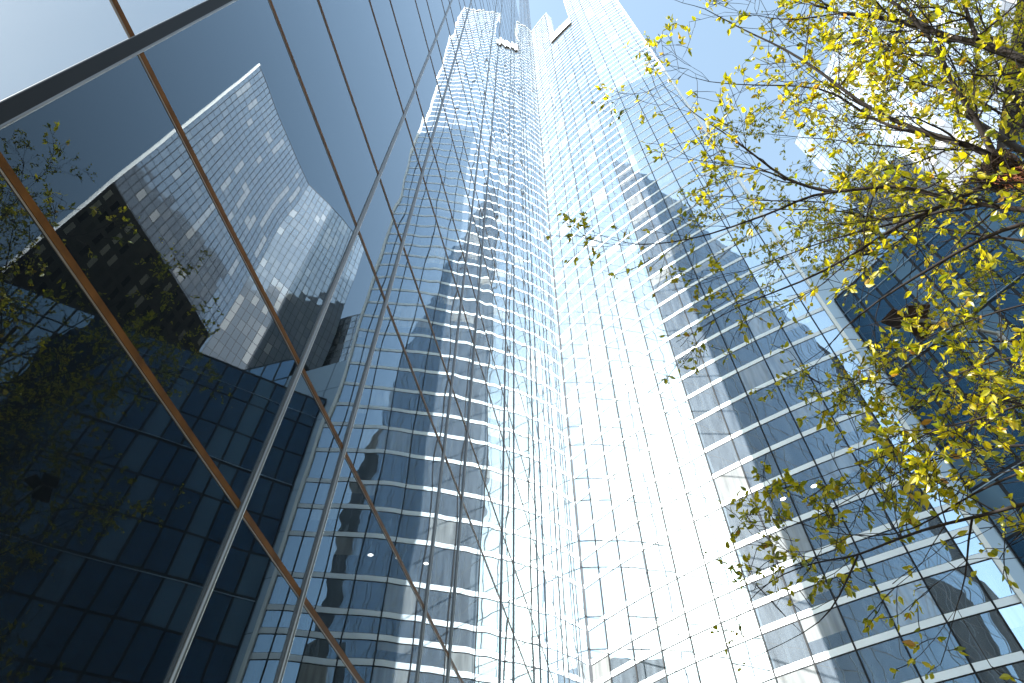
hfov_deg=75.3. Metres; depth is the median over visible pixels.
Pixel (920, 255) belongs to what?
window
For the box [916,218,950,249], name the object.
window
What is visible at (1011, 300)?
window
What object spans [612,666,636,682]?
window
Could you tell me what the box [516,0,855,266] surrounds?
sky
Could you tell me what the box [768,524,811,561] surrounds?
window
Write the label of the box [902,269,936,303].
window
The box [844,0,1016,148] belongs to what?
window
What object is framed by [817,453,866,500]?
window
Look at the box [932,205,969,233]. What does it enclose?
window
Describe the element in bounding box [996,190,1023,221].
window
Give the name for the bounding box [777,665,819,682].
window
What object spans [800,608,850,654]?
window
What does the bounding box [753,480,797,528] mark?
window
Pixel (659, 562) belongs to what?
window
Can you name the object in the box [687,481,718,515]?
window
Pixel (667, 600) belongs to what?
window
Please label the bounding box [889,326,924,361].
window
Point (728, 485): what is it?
window
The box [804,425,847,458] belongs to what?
window
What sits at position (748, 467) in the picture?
window
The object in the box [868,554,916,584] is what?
window
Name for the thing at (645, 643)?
window
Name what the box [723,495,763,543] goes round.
window
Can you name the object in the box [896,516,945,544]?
window
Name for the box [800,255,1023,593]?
panelled block
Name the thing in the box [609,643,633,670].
window
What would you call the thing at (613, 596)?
window
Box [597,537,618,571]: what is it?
window
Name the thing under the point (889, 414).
window
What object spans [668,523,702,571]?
window
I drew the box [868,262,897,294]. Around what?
window
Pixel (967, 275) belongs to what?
window
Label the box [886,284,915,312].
window
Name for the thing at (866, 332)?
window
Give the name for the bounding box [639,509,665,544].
window
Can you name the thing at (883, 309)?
window
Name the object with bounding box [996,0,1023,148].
brown building
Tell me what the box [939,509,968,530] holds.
window
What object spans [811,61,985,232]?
window
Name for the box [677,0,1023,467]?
leafy tree
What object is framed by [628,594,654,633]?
window
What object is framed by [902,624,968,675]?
window
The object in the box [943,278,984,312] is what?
window
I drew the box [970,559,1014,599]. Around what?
window
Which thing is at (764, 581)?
window
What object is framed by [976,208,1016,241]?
window
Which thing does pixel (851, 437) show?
window
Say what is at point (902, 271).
window
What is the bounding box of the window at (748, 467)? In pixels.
[742,452,779,487]
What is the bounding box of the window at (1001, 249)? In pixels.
[983,245,1023,284]
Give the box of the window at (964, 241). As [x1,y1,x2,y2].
[956,223,997,257]
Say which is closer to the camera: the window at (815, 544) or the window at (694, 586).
the window at (815, 544)
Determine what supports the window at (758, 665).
in the curved tower at (661, 470)
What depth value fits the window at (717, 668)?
42.20 m
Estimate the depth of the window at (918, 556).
38.32 m
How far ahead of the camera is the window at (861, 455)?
44.23 m
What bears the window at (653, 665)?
in the curved tower at (661, 470)
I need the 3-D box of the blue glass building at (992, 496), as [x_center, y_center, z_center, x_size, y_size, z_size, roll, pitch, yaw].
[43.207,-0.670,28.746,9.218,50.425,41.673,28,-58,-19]
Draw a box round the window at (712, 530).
[695,509,732,557]
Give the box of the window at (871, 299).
[853,277,880,307]
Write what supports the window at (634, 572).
in the curved tower at (661, 470)
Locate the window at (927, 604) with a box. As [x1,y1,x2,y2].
[880,580,940,627]
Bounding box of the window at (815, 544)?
[803,508,848,549]
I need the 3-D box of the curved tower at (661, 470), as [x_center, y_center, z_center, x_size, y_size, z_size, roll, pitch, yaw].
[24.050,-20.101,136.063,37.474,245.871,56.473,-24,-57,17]
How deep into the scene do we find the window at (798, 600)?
40.84 m
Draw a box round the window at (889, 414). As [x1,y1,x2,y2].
[873,406,902,427]
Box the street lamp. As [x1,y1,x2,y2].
[881,304,1023,361]
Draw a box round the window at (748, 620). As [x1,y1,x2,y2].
[722,610,758,640]
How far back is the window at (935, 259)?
49.92 m
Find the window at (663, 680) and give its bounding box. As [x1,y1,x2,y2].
[655,677,666,682]
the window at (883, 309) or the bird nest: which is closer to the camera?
the bird nest
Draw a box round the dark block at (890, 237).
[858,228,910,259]
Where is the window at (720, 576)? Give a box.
[706,551,742,591]
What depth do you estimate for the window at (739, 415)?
70.19 m
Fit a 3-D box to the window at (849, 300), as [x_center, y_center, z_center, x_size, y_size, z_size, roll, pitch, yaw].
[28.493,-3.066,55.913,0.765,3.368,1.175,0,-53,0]
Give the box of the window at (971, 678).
[943,674,979,682]
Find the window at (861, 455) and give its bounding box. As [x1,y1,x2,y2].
[853,439,909,486]
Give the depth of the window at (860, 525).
42.27 m
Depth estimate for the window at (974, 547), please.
37.75 m
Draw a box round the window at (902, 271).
[882,248,914,280]
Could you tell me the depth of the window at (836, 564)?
41.40 m
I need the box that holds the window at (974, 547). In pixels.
[954,533,985,556]
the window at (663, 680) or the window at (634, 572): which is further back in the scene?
the window at (634, 572)
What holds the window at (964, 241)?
in the blue glass building at (992, 496)
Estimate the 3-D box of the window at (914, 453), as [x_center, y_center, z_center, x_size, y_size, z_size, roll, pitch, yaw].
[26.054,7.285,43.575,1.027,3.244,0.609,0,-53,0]
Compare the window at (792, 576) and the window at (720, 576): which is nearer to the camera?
the window at (792, 576)
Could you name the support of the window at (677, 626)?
in the curved tower at (661, 470)
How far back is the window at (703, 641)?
43.80 m
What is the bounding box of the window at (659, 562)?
[644,538,674,585]
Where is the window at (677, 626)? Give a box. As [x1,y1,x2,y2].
[658,615,687,643]
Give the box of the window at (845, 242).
[834,229,853,258]
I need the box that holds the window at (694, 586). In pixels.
[678,565,711,605]
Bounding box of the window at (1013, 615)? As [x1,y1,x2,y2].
[999,604,1023,648]
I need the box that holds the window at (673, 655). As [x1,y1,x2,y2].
[663,638,692,667]
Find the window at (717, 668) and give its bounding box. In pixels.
[697,651,735,682]
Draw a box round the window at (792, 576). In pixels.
[783,557,821,586]
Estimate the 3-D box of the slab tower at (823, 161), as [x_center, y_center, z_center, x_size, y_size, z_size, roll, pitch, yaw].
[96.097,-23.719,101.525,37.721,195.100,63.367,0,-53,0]
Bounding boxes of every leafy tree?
[546,0,1023,682]
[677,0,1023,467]
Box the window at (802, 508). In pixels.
[785,466,832,514]
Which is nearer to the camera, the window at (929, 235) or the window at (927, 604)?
the window at (927, 604)
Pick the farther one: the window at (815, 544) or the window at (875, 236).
the window at (875, 236)
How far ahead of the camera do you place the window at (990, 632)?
34.36 m
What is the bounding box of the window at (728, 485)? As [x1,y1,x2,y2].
[714,466,748,501]
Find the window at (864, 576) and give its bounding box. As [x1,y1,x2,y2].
[830,567,873,598]
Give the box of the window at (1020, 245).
[1004,228,1023,259]
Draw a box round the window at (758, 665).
[729,636,771,682]
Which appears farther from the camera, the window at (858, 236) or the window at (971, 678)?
the window at (858, 236)
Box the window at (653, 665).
[636,652,663,681]
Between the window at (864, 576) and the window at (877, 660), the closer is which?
the window at (877, 660)
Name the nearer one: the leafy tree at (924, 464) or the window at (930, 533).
the leafy tree at (924, 464)
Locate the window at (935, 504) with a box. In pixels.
[920,477,950,507]
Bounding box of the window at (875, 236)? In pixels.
[862,236,887,253]
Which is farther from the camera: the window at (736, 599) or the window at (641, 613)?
the window at (641, 613)
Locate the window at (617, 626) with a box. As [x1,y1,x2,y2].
[605,608,629,647]
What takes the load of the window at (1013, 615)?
in the curved tower at (661, 470)
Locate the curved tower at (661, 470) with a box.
[531,0,1023,682]
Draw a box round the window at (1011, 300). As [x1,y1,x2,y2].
[991,289,1023,328]
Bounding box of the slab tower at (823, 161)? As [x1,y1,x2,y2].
[794,0,1016,232]
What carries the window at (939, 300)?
in the blue glass building at (992, 496)
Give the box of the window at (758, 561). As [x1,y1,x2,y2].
[736,537,776,577]
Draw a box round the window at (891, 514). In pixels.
[877,482,931,520]
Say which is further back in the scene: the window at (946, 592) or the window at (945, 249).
the window at (945, 249)
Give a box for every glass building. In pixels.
[0,0,593,682]
[834,130,1023,566]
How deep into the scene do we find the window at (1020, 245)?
45.36 m
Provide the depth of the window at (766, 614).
41.84 m
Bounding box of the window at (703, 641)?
[691,624,724,654]
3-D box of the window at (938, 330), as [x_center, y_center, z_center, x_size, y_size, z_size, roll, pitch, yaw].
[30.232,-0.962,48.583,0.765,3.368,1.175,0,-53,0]
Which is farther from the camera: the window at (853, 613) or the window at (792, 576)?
the window at (792, 576)
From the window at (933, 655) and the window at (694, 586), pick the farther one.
the window at (694, 586)
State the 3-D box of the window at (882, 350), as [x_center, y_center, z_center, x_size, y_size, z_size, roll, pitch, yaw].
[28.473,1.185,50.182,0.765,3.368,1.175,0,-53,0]
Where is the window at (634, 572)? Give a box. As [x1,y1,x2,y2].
[621,552,648,599]
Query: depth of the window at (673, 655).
44.88 m
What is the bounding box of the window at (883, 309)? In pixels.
[869,299,893,333]
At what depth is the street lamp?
14.59 m
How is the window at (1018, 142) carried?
in the blue glass building at (992, 496)
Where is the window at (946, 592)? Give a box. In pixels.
[924,566,989,613]
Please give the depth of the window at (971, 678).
33.55 m
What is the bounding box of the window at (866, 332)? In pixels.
[853,312,884,345]
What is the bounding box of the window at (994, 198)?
[969,181,1007,200]
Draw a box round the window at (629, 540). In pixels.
[617,523,641,558]
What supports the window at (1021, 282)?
in the blue glass building at (992, 496)
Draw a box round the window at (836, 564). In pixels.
[818,543,861,572]
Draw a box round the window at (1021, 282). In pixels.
[1013,278,1023,294]
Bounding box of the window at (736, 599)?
[716,587,749,615]
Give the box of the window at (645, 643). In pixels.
[633,629,659,656]
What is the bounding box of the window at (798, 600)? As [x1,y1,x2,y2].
[790,582,832,612]
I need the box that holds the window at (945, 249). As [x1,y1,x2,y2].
[937,240,977,274]
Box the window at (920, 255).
[899,233,932,265]
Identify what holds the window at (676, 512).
in the curved tower at (661, 470)
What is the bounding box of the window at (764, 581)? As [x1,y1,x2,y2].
[747,572,784,601]
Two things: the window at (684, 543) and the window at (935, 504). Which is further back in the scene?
the window at (684, 543)
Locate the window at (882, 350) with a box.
[876,341,905,376]
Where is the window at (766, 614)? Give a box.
[755,596,794,626]
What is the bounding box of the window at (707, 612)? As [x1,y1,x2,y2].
[686,600,717,629]
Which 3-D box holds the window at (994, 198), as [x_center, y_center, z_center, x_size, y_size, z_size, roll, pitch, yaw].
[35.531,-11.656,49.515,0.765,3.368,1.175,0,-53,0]
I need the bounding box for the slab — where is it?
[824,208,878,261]
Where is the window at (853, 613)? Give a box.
[839,594,894,641]
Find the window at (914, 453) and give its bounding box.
[889,435,920,472]
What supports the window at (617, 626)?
in the curved tower at (661, 470)
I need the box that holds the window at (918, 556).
[910,540,962,570]
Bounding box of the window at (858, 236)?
[847,233,878,249]
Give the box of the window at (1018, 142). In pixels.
[1007,135,1023,160]
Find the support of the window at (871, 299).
in the blue glass building at (992, 496)
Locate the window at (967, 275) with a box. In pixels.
[963,264,1006,300]
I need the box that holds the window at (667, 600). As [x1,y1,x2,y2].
[652,580,681,619]
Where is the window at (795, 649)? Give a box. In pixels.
[763,622,809,668]
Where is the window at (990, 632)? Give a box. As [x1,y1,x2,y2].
[949,610,1020,662]
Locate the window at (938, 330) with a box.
[907,321,943,346]
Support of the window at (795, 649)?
in the curved tower at (661, 470)
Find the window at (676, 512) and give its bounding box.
[662,495,691,530]
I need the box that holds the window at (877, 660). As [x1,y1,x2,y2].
[858,638,918,682]
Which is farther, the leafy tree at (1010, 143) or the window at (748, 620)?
the window at (748, 620)
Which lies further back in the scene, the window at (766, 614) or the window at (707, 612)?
the window at (707, 612)
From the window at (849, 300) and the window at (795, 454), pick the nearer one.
the window at (795, 454)
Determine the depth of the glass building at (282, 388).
10.60 m
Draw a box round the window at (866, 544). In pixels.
[856,530,902,558]
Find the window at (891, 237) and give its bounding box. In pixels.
[886,233,901,243]
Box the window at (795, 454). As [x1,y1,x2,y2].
[772,439,812,472]
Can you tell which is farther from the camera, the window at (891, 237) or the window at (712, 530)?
the window at (891, 237)
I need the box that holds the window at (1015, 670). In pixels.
[977,662,1023,682]
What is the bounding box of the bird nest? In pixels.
[971,147,1023,197]
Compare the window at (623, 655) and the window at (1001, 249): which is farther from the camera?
the window at (623, 655)
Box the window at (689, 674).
[667,664,698,682]
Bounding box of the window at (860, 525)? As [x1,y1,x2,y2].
[839,494,889,533]
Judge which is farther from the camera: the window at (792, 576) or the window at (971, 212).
the window at (971, 212)
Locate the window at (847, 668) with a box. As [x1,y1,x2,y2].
[816,651,868,682]
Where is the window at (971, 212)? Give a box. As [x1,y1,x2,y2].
[954,188,985,216]
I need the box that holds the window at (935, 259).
[919,254,957,288]
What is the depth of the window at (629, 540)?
54.36 m
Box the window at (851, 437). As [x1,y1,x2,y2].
[838,411,879,445]
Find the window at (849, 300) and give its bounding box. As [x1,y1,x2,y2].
[836,291,864,320]
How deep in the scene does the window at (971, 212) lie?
49.76 m
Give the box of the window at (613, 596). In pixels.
[600,566,624,614]
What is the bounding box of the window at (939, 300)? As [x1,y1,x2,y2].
[929,297,964,332]
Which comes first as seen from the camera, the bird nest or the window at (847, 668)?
the bird nest

